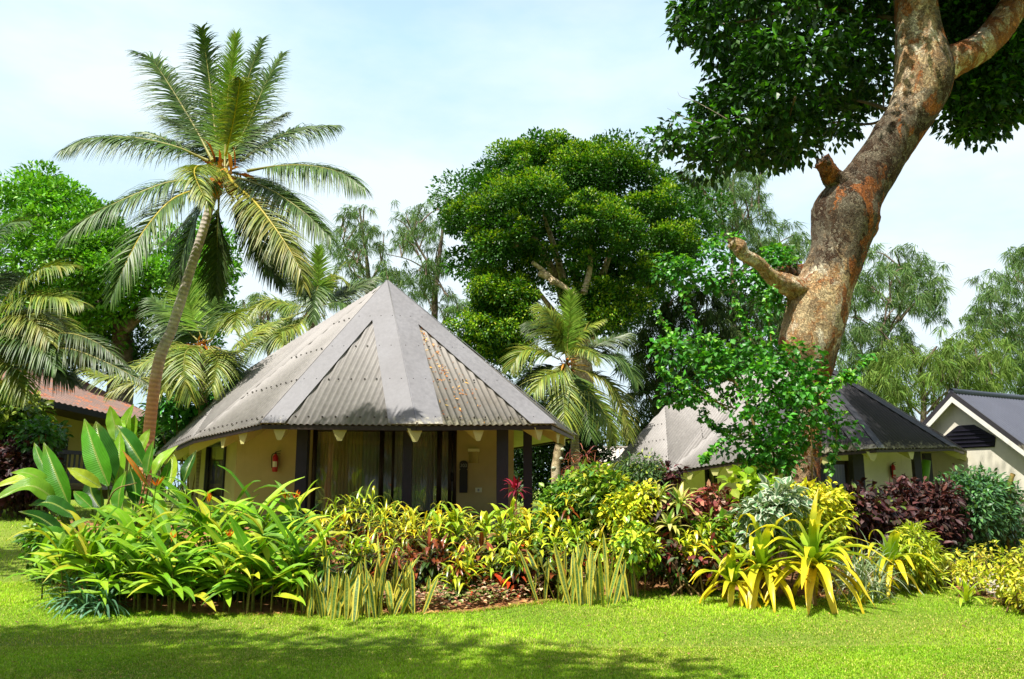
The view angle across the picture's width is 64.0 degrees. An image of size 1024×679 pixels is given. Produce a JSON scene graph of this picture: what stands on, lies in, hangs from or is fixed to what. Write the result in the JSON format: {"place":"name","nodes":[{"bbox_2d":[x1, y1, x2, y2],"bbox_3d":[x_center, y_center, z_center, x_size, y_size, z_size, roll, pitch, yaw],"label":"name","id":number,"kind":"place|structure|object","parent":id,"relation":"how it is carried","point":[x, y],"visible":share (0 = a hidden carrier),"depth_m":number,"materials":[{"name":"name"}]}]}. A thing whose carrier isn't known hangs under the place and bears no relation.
{"place":"outdoors","nodes":[
{"label":"outdoors","id":0,"kind":"place"},
{"bbox_2d":[0,489,1023,678],"bbox_3d":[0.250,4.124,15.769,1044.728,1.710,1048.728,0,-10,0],"label":"lawn","id":1,"kind":"structure","parent":0,"point":[7,543],"depth_m":8.71,"materials":[{"name":"green plant"}]},
{"bbox_2d":[0,383,57,511],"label":"green shrub","id":2,"kind":"object","parent":1,"relation":"on","point":[27,411],"visible":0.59,"depth_m":20.32,"materials":[{"name":"green plant"}]},
{"bbox_2d":[0,430,64,517],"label":"purple shrub","id":3,"kind":"object","parent":1,"relation":"on","point":[12,459],"visible":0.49,"depth_m":19.11,"materials":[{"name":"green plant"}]},
{"bbox_2d":[4,414,73,513],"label":"round bush","id":4,"kind":"object","parent":1,"relation":"on","point":[43,428],"visible":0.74,"depth_m":19.47,"materials":[{"name":"green plant"}]},
{"bbox_2d":[12,511,87,584],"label":"green shrub","id":5,"kind":"object","parent":1,"relation":"on","point":[30,542],"visible":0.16,"depth_m":12.08,"materials":[{"name":"green plant"}]},
{"bbox_2d":[3,510,119,601],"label":"heliconia","id":6,"kind":"object","parent":1,"relation":"on","point":[46,541],"visible":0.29,"depth_m":10.54,"materials":[{"name":"green plant"}]},
{"bbox_2d":[0,210,148,411],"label":"coconut palm","id":7,"kind":"object","parent":1,"relation":"on","point":[42,340],"visible":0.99,"depth_m":18.61,"materials":[{"name":"green plant"}]},
{"bbox_2d":[6,506,148,610],"bbox_3d":[-5.347,2.704,10.108,1.663,1.300,1.165,0,-10,0],"label":"heliconia","id":8,"kind":"object","parent":1,"relation":"on","point":[79,540],"visible":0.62,"depth_m":10.11,"materials":[{"name":"green plant"}]},
{"bbox_2d":[33,565,124,618],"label":"strap lily","id":9,"kind":"object","parent":1,"relation":"on","point":[86,598],"visible":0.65,"depth_m":9.78,"materials":[{"name":"green plant"}]},
{"bbox_2d":[2,369,163,497],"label":"rusty roofed house","id":10,"kind":"structure","parent":1,"relation":"on","point":[79,406],"depth_m":31.43,"materials":[{"name":"beige paint"}]},
{"bbox_2d":[53,573,139,619],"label":"strap lily","id":11,"kind":"object","parent":1,"relation":"on","point":[98,604],"visible":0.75,"depth_m":9.69,"materials":[{"name":"green plant"}]},
{"bbox_2d":[0,419,196,572],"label":"banana clump","id":12,"kind":"object","parent":1,"relation":"on","point":[104,455],"visible":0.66,"depth_m":12.32,"materials":[{"name":"green plant"}]},
{"bbox_2d":[46,536,182,614],"bbox_3d":[-4.770,2.865,9.940,1.710,0.953,1.137,0,-10,0],"label":"heliconia","id":13,"kind":"object","parent":1,"relation":"on","point":[106,580],"visible":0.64,"depth_m":9.88,"materials":[{"name":"green plant"}]},
{"bbox_2d":[106,404,137,524],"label":"banana clump","id":14,"kind":"object","parent":1,"relation":"on","point":[126,420],"visible":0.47,"depth_m":15.35,"materials":[{"name":"green plant"}]},
{"bbox_2d":[0,159,246,404],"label":"broadleaf tree","id":15,"kind":"object","parent":1,"relation":"on","point":[48,199],"visible":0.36,"depth_m":35.13,"materials":[{"name":"green plant"}]},
{"bbox_2d":[78,476,186,552],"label":"heliconia","id":16,"kind":"object","parent":1,"relation":"on","point":[127,508],"visible":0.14,"depth_m":12.14,"materials":[{"name":"green plant"}]},
{"bbox_2d":[86,476,200,598],"bbox_3d":[-4.839,2.608,10.627,1.820,1.668,1.364,0,-10,0],"label":"heliconia","id":17,"kind":"object","parent":1,"relation":"on","point":[122,517],"visible":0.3,"depth_m":10.69,"materials":[{"name":"green plant"}]},
{"bbox_2d":[92,531,203,612],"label":"heliconia","id":18,"kind":"object","parent":1,"relation":"on","point":[131,544],"visible":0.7,"depth_m":9.86,"materials":[{"name":"green plant"}]},
{"bbox_2d":[115,524,217,614],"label":"heliconia","id":19,"kind":"object","parent":1,"relation":"on","point":[161,546],"visible":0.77,"depth_m":9.78,"materials":[{"name":"green plant"}]},
{"bbox_2d":[119,473,228,565],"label":"heliconia","id":20,"kind":"object","parent":1,"relation":"on","point":[162,503],"visible":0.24,"depth_m":11.39,"materials":[{"name":"green plant"}]},
{"bbox_2d":[60,540,296,602],"bbox_3d":[-4.273,3.196,10.781,3.336,1.115,1.190,0,-10,0],"label":"understory","id":21,"kind":"object","parent":1,"relation":"on","point":[234,593],"visible":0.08,"depth_m":10.54,"materials":[{"name":"green plant"}]},
{"bbox_2d":[75,275,283,507],"bbox_3d":[-9.725,1.446,23.777,5.653,7.211,3.737,0,-10,0],"label":"coconut palm","id":22,"kind":"object","parent":1,"relation":"on","point":[201,315],"visible":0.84,"depth_m":23.61,"materials":[{"name":"green plant"}]},
{"bbox_2d":[137,379,224,506],"bbox_3d":[-9.763,2.943,24.459,2.856,4.153,2.459,5,-11,-25],"label":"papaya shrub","id":23,"kind":"object","parent":1,"relation":"on","point":[171,407],"visible":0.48,"depth_m":24.08,"materials":[{"name":"green plant"}]},
{"bbox_2d":[146,489,253,598],"bbox_3d":[-3.802,2.698,10.606,1.782,1.496,1.148,0,-10,0],"label":"heliconia","id":24,"kind":"object","parent":1,"relation":"on","point":[205,515],"visible":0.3,"depth_m":10.69,"materials":[{"name":"green plant"}]},
{"bbox_2d":[51,22,371,537],"bbox_3d":[-5.321,-1.297,14.039,5.805,10.402,4.215,-1,-10,8],"label":"coconut palm","id":25,"kind":"object","parent":1,"relation":"on","point":[228,112],"visible":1,"depth_m":14.65,"materials":[{"name":"green plant"}]},
{"bbox_2d":[172,516,294,612],"bbox_3d":[-3.492,2.779,10.072,1.703,1.189,0.978,0,-10,0],"label":"heliconia","id":26,"kind":"object","parent":1,"relation":"on","point":[222,563],"visible":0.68,"depth_m":9.98,"materials":[{"name":"green plant"}]},
{"bbox_2d":[184,465,299,547],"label":"heliconia","id":27,"kind":"object","parent":1,"relation":"on","point":[217,514],"visible":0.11,"depth_m":11.36,"materials":[{"name":"green plant"}]},
{"bbox_2d":[187,505,317,603],"bbox_3d":[-3.375,2.782,10.498,1.914,1.315,1.269,0,-10,0],"label":"heliconia","id":28,"kind":"object","parent":1,"relation":"on","point":[254,522],"visible":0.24,"depth_m":10.49,"materials":[{"name":"green plant"}]},
{"bbox_2d":[199,514,317,614],"bbox_3d":[-2.955,2.736,9.919,1.527,1.226,0.958,0,-10,0],"label":"heliconia","id":29,"kind":"object","parent":1,"relation":"on","point":[251,564],"visible":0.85,"depth_m":9.90,"materials":[{"name":"green plant"}]},
{"bbox_2d":[237,290,300,356],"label":"casuarina tree","id":30,"kind":"object","parent":1,"relation":"on","point":[269,316],"visible":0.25,"depth_m":60.55,"materials":[{"name":"green plant"}]},
{"bbox_2d":[197,477,345,588],"bbox_3d":[-3.227,2.689,11.066,2.015,1.660,0.946,0,-10,0],"label":"heliconia","id":31,"kind":"object","parent":1,"relation":"on","point":[289,504],"visible":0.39,"depth_m":11.27,"materials":[{"name":"green plant"}]},
{"bbox_2d":[244,502,346,606],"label":"heliconia","id":32,"kind":"object","parent":1,"relation":"on","point":[284,537],"visible":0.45,"depth_m":10.35,"materials":[{"name":"green plant"}]},
{"bbox_2d":[231,243,383,367],"bbox_3d":[-7.779,1.253,29.653,5.853,9.971,3.808,0,-10,0],"label":"coconut palm","id":33,"kind":"object","parent":1,"relation":"on","point":[311,317],"visible":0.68,"depth_m":29.70,"materials":[{"name":"green plant"}]},
{"bbox_2d":[270,529,373,602],"bbox_3d":[-2.402,2.870,10.193,1.244,0.977,0.806,-2,-10,13],"label":"croton","id":34,"kind":"object","parent":1,"relation":"on","point":[320,573],"visible":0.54,"depth_m":10.17,"materials":[{"name":"green plant"}]},
{"bbox_2d":[299,535,382,592],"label":"croton","id":35,"kind":"object","parent":1,"relation":"on","point":[359,556],"visible":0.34,"depth_m":10.35,"materials":[{"name":"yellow plant"}]},
{"bbox_2d":[313,558,377,621],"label":"snake plant","id":36,"kind":"object","parent":1,"relation":"on","point":[357,585],"visible":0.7,"depth_m":9.52,"materials":[{"name":"green plant"}]},
{"bbox_2d":[330,562,364,620],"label":"snake plant","id":37,"kind":"object","parent":1,"relation":"on","point":[354,575],"visible":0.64,"depth_m":9.58,"materials":[{"name":"green plant"}]},
{"bbox_2d":[315,495,382,568],"bbox_3d":[-2.571,3.062,12.822,1.118,1.248,0.986,5,-12,-28],"label":"croton","id":38,"kind":"object","parent":1,"relation":"on","point":[344,515],"visible":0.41,"depth_m":12.77,"materials":[{"name":"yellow plant"}]},
{"bbox_2d":[316,480,408,558],"bbox_3d":[-2.277,2.974,13.092,1.666,1.468,1.026,-5,-11,25],"label":"croton","id":39,"kind":"object","parent":1,"relation":"on","point":[357,522],"visible":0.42,"depth_m":13.00,"materials":[{"name":"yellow plant"}]},
{"bbox_2d":[154,280,576,531],"bbox_3d":[-4.399,1.979,22.941,12.400,6.833,11.760,0,-10,0],"label":"bungalow","id":40,"kind":"object","parent":1,"relation":"on","point":[393,391],"visible":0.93,"depth_m":20.27,"materials":[{"name":"beige paint"}]},
{"bbox_2d":[204,443,223,499],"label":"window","id":41,"kind":"structure","parent":40,"relation":"in","point":[213,479],"depth_m":22.49,"materials":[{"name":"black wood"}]},
{"bbox_2d":[310,430,456,514],"bbox_3d":[-3.267,3.365,21.038,3.694,2.230,0.363,0,-10,0],"label":"sliding door","id":42,"kind":"structure","parent":40,"relation":"in","point":[339,468],"depth_m":21.14,"materials":[{"name":"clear glass"}]},
{"bbox_2d":[318,203,417,297],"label":"casuarina tree","id":43,"kind":"object","parent":1,"relation":"on","point":[363,236],"visible":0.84,"depth_m":52.91,"materials":[{"name":"green plant"}]},
{"bbox_2d":[358,530,409,590],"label":"croton","id":44,"kind":"object","parent":1,"relation":"on","point":[390,563],"visible":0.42,"depth_m":10.41,"materials":[{"name":"yellow plant"}]},
{"bbox_2d":[362,567,408,618],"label":"snake plant","id":45,"kind":"object","parent":1,"relation":"on","point":[369,599],"visible":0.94,"depth_m":9.61,"materials":[{"name":"green plant"}]},
{"bbox_2d":[353,497,426,574],"bbox_3d":[-1.828,2.992,12.370,1.223,1.281,1.005,0,-10,0],"label":"croton","id":46,"kind":"object","parent":1,"relation":"on","point":[381,536],"visible":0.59,"depth_m":12.30,"materials":[{"name":"yellow plant"}]},
{"bbox_2d":[391,507,457,570],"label":"croton","id":47,"kind":"object","parent":1,"relation":"on","point":[413,529],"visible":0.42,"depth_m":12.40,"materials":[{"name":"yellow plant"}]},
{"bbox_2d":[380,191,472,327],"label":"casuarina tree","id":48,"kind":"object","parent":1,"relation":"on","point":[407,236],"visible":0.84,"depth_m":52.83,"materials":[{"name":"green plant"}]},
{"bbox_2d":[415,502,478,564],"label":"croton","id":49,"kind":"object","parent":1,"relation":"on","point":[453,516],"visible":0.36,"depth_m":12.46,"materials":[{"name":"green plant"}]},
{"bbox_2d":[433,503,528,569],"bbox_3d":[-0.390,3.001,12.004,1.526,1.172,1.013,5,-11,-27],"label":"croton","id":50,"kind":"object","parent":1,"relation":"on","point":[487,520],"visible":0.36,"depth_m":12.00,"materials":[{"name":"green plant"}]},
{"bbox_2d":[483,513,565,561],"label":"croton","id":51,"kind":"object","parent":1,"relation":"on","point":[526,524],"visible":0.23,"depth_m":12.34,"materials":[{"name":"yellow plant"}]},
{"bbox_2d":[530,466,585,533],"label":"green shrub","id":52,"kind":"object","parent":1,"relation":"on","point":[554,488],"visible":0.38,"depth_m":12.95,"materials":[{"name":"green plant"}]},
{"bbox_2d":[514,380,616,505],"bbox_3d":[1.829,4.047,32.379,5.124,5.116,3.196,0,-10,0],"label":"shrub","id":53,"kind":"object","parent":1,"relation":"on","point":[545,452],"visible":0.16,"depth_m":31.84,"materials":[{"name":"green plant"}]},
{"bbox_2d":[520,512,621,572],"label":"green shrub","id":54,"kind":"object","parent":1,"relation":"on","point":[574,520],"visible":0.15,"depth_m":12.29,"materials":[{"name":"green plant"}]},
{"bbox_2d":[501,286,644,482],"bbox_3d":[2.219,2.195,29.765,5.600,8.628,3.678,0,-10,0],"label":"coconut palm","id":55,"kind":"object","parent":1,"relation":"on","point":[573,401],"visible":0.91,"depth_m":30.04,"materials":[{"name":"green plant"}]},
{"bbox_2d":[554,542,595,605],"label":"snake plant","id":56,"kind":"object","parent":1,"relation":"on","point":[566,584],"visible":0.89,"depth_m":10.34,"materials":[{"name":"green plant"}]},
{"bbox_2d":[425,126,736,410],"bbox_3d":[3.561,-1.450,40.923,16.142,20.033,13.009,0,-10,0],"label":"broadleaf tree","id":57,"kind":"object","parent":1,"relation":"on","point":[581,181],"visible":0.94,"depth_m":37.93,"materials":[{"name":"green plant"}]},
{"bbox_2d":[571,539,628,606],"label":"snake plant","id":58,"kind":"object","parent":1,"relation":"on","point":[624,587],"visible":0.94,"depth_m":10.25,"materials":[{"name":"green plant"}]},
{"bbox_2d":[564,458,637,570],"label":"green shrub","id":59,"kind":"object","parent":1,"relation":"on","point":[597,486],"visible":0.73,"depth_m":12.47,"materials":[{"name":"green plant"}]},
{"bbox_2d":[583,532,622,603],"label":"snake plant","id":60,"kind":"object","parent":1,"relation":"on","point":[618,584],"visible":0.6,"depth_m":10.59,"materials":[{"name":"green plant"}]},
{"bbox_2d":[590,478,667,581],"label":"yellow shrub","id":61,"kind":"object","parent":1,"relation":"on","point":[619,504],"visible":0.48,"depth_m":11.95,"materials":[{"name":"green plant"}]},
{"bbox_2d":[601,515,661,597],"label":"yellow shrub","id":62,"kind":"object","parent":1,"relation":"on","point":[634,541],"visible":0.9,"depth_m":10.93,"materials":[{"name":"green plant"}]},
{"bbox_2d":[604,447,679,560],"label":"round bush","id":63,"kind":"object","parent":1,"relation":"on","point":[644,471],"visible":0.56,"depth_m":13.74,"materials":[{"name":"green plant"}]},
{"bbox_2d":[634,492,684,582],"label":"purple shrub","id":64,"kind":"object","parent":1,"relation":"on","point":[658,514],"visible":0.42,"depth_m":11.95,"materials":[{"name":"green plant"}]},
{"bbox_2d":[636,530,738,595],"bbox_3d":[2.388,3.076,11.227,1.463,0.937,0.889,0,-10,0],"label":"understory","id":65,"kind":"object","parent":1,"relation":"on","point":[665,554],"visible":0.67,"depth_m":11.11,"materials":[{"name":"purple plant"}]},
{"bbox_2d":[677,524,717,593],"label":"croton","id":66,"kind":"object","parent":1,"relation":"on","point":[694,548],"visible":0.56,"depth_m":11.21,"materials":[{"name":"yellow plant"}]},
{"bbox_2d":[675,507,745,585],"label":"green shrub","id":67,"kind":"object","parent":1,"relation":"on","point":[731,533],"visible":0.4,"depth_m":11.90,"materials":[{"name":"green plant"}]},
{"bbox_2d":[681,479,744,574],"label":"copper shrub","id":68,"kind":"object","parent":1,"relation":"on","point":[705,502],"visible":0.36,"depth_m":12.35,"materials":[{"name":"red plant"}]},
{"bbox_2d":[610,274,845,445],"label":"casuarina tree","id":69,"kind":"object","parent":1,"relation":"on","point":[719,316],"visible":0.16,"depth_m":43.41,"materials":[{"name":"green plant"}]},
{"bbox_2d":[689,543,783,608],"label":"crinum lily","id":70,"kind":"object","parent":1,"relation":"on","point":[732,573],"visible":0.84,"depth_m":10.49,"materials":[{"name":"green plant"}]},
{"bbox_2d":[665,164,810,326],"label":"casuarina tree","id":71,"kind":"object","parent":1,"relation":"on","point":[741,192],"visible":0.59,"depth_m":48.87,"materials":[{"name":"green plant"}]},
{"bbox_2d":[716,465,780,578],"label":"lime shrub","id":72,"kind":"object","parent":1,"relation":"on","point":[747,488],"visible":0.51,"depth_m":12.30,"materials":[{"name":"green plant"}]},
{"bbox_2d":[699,513,830,612],"bbox_3d":[3.267,3.024,10.714,1.748,1.496,1.638,0,-10,0],"label":"crinum lily","id":73,"kind":"object","parent":1,"relation":"on","point":[759,542],"visible":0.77,"depth_m":10.52,"materials":[{"name":"green plant"}]},
{"bbox_2d":[726,473,812,598],"bbox_3d":[3.558,2.679,11.169,1.250,1.729,1.212,0,-10,0],"label":"silver shrub","id":74,"kind":"object","parent":1,"relation":"on","point":[777,502],"visible":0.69,"depth_m":11.02,"materials":[{"name":"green plant"}]},
{"bbox_2d":[609,361,966,551],"bbox_3d":[9.923,4.127,29.768,13.299,7.124,10.957,0,-10,0],"label":"bungalow","id":75,"kind":"object","parent":1,"relation":"on","point":[903,440],"visible":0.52,"depth_m":27.17,"materials":[{"name":"beige paint"}]},
{"bbox_2d":[737,488,899,614],"bbox_3d":[3.997,2.803,10.428,1.903,1.788,1.889,0,-10,0],"label":"crinum lily","id":76,"kind":"object","parent":1,"relation":"on","point":[811,570],"visible":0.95,"depth_m":10.35,"materials":[{"name":"green plant"}]},
{"bbox_2d":[779,517,857,588],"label":"yellow shrub","id":77,"kind":"object","parent":1,"relation":"on","point":[822,540],"visible":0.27,"depth_m":11.57,"materials":[{"name":"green plant"}]},
{"bbox_2d":[787,476,858,555],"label":"yellow shrub","id":78,"kind":"object","parent":1,"relation":"on","point":[830,499],"visible":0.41,"depth_m":11.90,"materials":[{"name":"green plant"}]},
{"bbox_2d":[636,0,1023,555],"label":"leaning tree","id":79,"kind":"object","parent":1,"relation":"on","point":[961,62],"visible":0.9,"depth_m":16.81,"materials":[{"name":"green plant"}]},
{"bbox_2d":[650,229,802,319],"bbox_3d":[4.125,-1.236,15.742,3.043,1.738,1.078,0,-10,0],"label":"trunk vine","id":80,"kind":"object","parent":79,"relation":"attached to","point":[757,279],"visible":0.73,"depth_m":15.65,"materials":[{"name":"green plant"}]},
{"bbox_2d":[830,549,913,602],"bbox_3d":[4.598,3.140,10.846,1.017,0.891,1.134,6,-12,-29],"label":"dianella","id":81,"kind":"object","parent":1,"relation":"on","point":[865,577],"visible":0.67,"depth_m":10.72,"materials":[{"name":"green plant"}]},
{"bbox_2d":[836,477,925,570],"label":"purple shrub","id":82,"kind":"object","parent":1,"relation":"on","point":[872,510],"visible":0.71,"depth_m":12.89,"materials":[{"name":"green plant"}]},
{"bbox_2d":[835,243,958,391],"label":"casuarina tree","id":83,"kind":"object","parent":1,"relation":"on","point":[861,333],"visible":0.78,"depth_m":45.81,"materials":[{"name":"green plant"}]},
{"bbox_2d":[856,529,939,598],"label":"crinum lily","id":84,"kind":"object","parent":1,"relation":"on","point":[890,544],"visible":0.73,"depth_m":11.32,"materials":[{"name":"yellow plant"}]},
{"bbox_2d":[885,519,955,594],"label":"yellow shrub","id":85,"kind":"object","parent":1,"relation":"on","point":[928,545],"visible":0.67,"depth_m":11.56,"materials":[{"name":"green plant"}]},
{"bbox_2d":[877,473,980,561],"bbox_3d":[7.056,3.215,14.285,1.716,1.765,2.353,-9,-14,42],"label":"purple shrub","id":86,"kind":"object","parent":1,"relation":"on","point":[938,508],"visible":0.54,"depth_m":13.89,"materials":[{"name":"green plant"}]},
{"bbox_2d":[851,325,1023,422],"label":"casuarina tree","id":87,"kind":"object","parent":1,"relation":"on","point":[885,380],"visible":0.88,"depth_m":41.13,"materials":[{"name":"green plant"}]},
{"bbox_2d":[950,555,993,598],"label":"golden hedge","id":88,"kind":"object","parent":1,"relation":"on","point":[968,575],"visible":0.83,"depth_m":10.96,"materials":[{"name":"yellow plant"}]},
{"bbox_2d":[921,388,1023,551],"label":"gabled house","id":89,"kind":"structure","parent":1,"relation":"on","point":[985,429],"depth_m":28.70,"materials":[{"name":"white paint"}]},
{"bbox_2d":[930,462,1023,566],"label":"round bush","id":90,"kind":"object","parent":1,"relation":"on","point":[990,519],"visible":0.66,"depth_m":14.41,"materials":[{"name":"green plant"}]},
{"bbox_2d":[953,244,1023,394],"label":"casuarina tree","id":91,"kind":"object","parent":1,"relation":"on","point":[998,325],"visible":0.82,"depth_m":45.89,"materials":[{"name":"green plant"}]},
{"bbox_2d":[978,539,1023,606],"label":"golden hedge","id":92,"kind":"object","parent":1,"relation":"on","point":[1000,571],"visible":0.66,"depth_m":10.36,"materials":[{"name":"yellow plant"}]},
{"bbox_2d":[998,571,1023,613],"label":"golden hedge","id":93,"kind":"object","parent":1,"relation":"on","point":[1015,590],"visible":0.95,"depth_m":9.77,"materials":[{"name":"yellow plant"}]},
{"bbox_2d":[0,0,1023,488],"label":"sky","id":94,"kind":"structure","parent":0,"point":[418,90],"materials":[{"name":"white"}]},
{"bbox_2d":[35,514,1023,614],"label":"soil","id":95,"kind":"structure","parent":0,"point":[180,606],"depth_m":10.46,"materials":[{"name":"brown soil"}]},
{"bbox_2d":[256,522,364,613],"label":"heliconia","id":96,"kind":"object","parent":95,"relation":"on","point":[282,565],"visible":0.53,"depth_m":10.03,"materials":[{"name":"green plant"}]},
{"bbox_2d":[352,533,412,615],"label":"snake plant","id":97,"kind":"object","parent":95,"relation":"on","point":[379,570],"visible":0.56,"depth_m":10.07,"materials":[{"name":"green plant"}]},
{"bbox_2d":[366,558,437,614],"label":"snake plant","id":98,"kind":"object","parent":95,"relation":"on","point":[411,593],"visible":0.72,"depth_m":9.80,"materials":[{"name":"green plant"}]},
{"bbox_2d":[400,528,482,592],"bbox_3d":[-1.014,3.056,11.150,1.231,1.001,0.772,0,-10,0],"label":"croton","id":99,"kind":"object","parent":95,"relation":"on","point":[432,571],"visible":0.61,"depth_m":11.03,"materials":[{"name":"red plant"}]},
{"bbox_2d":[432,550,482,601],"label":"croton","id":100,"kind":"object","parent":95,"relation":"on","point":[455,587],"visible":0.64,"depth_m":10.56,"materials":[{"name":"yellow plant"}]},
{"bbox_2d":[379,570,585,608],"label":"ground cover","id":101,"kind":"object","parent":95,"relation":"on","point":[435,598],"visible":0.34,"depth_m":10.38,"materials":[{"name":"brown plant"}]},
{"bbox_2d":[446,540,538,598],"bbox_3d":[-0.319,3.163,10.854,1.369,0.977,0.762,2,-10,-8],"label":"croton","id":102,"kind":"object","parent":95,"relation":"on","point":[507,585],"visible":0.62,"depth_m":10.79,"materials":[{"name":"green plant"}]},
{"bbox_2d":[480,542,568,597],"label":"croton","id":103,"kind":"object","parent":95,"relation":"on","point":[552,576],"visible":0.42,"depth_m":10.81,"materials":[{"name":"green plant"}]},
{"bbox_2d":[501,521,592,587],"bbox_3d":[0.484,2.944,11.014,1.274,0.986,0.806,0,-10,0],"label":"croton","id":104,"kind":"object","parent":95,"relation":"on","point":[542,551],"visible":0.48,"depth_m":10.96,"materials":[{"name":"green plant"}]},
{"bbox_2d":[645,284,877,488],"bbox_3d":[4.124,0.809,13.394,3.717,3.482,1.918,2,-10,-11],"label":"climbing shrub","id":105,"kind":"object","parent":95,"relation":"on","point":[799,398],"visible":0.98,"depth_m":13.28,"materials":[{"name":"green plant"}]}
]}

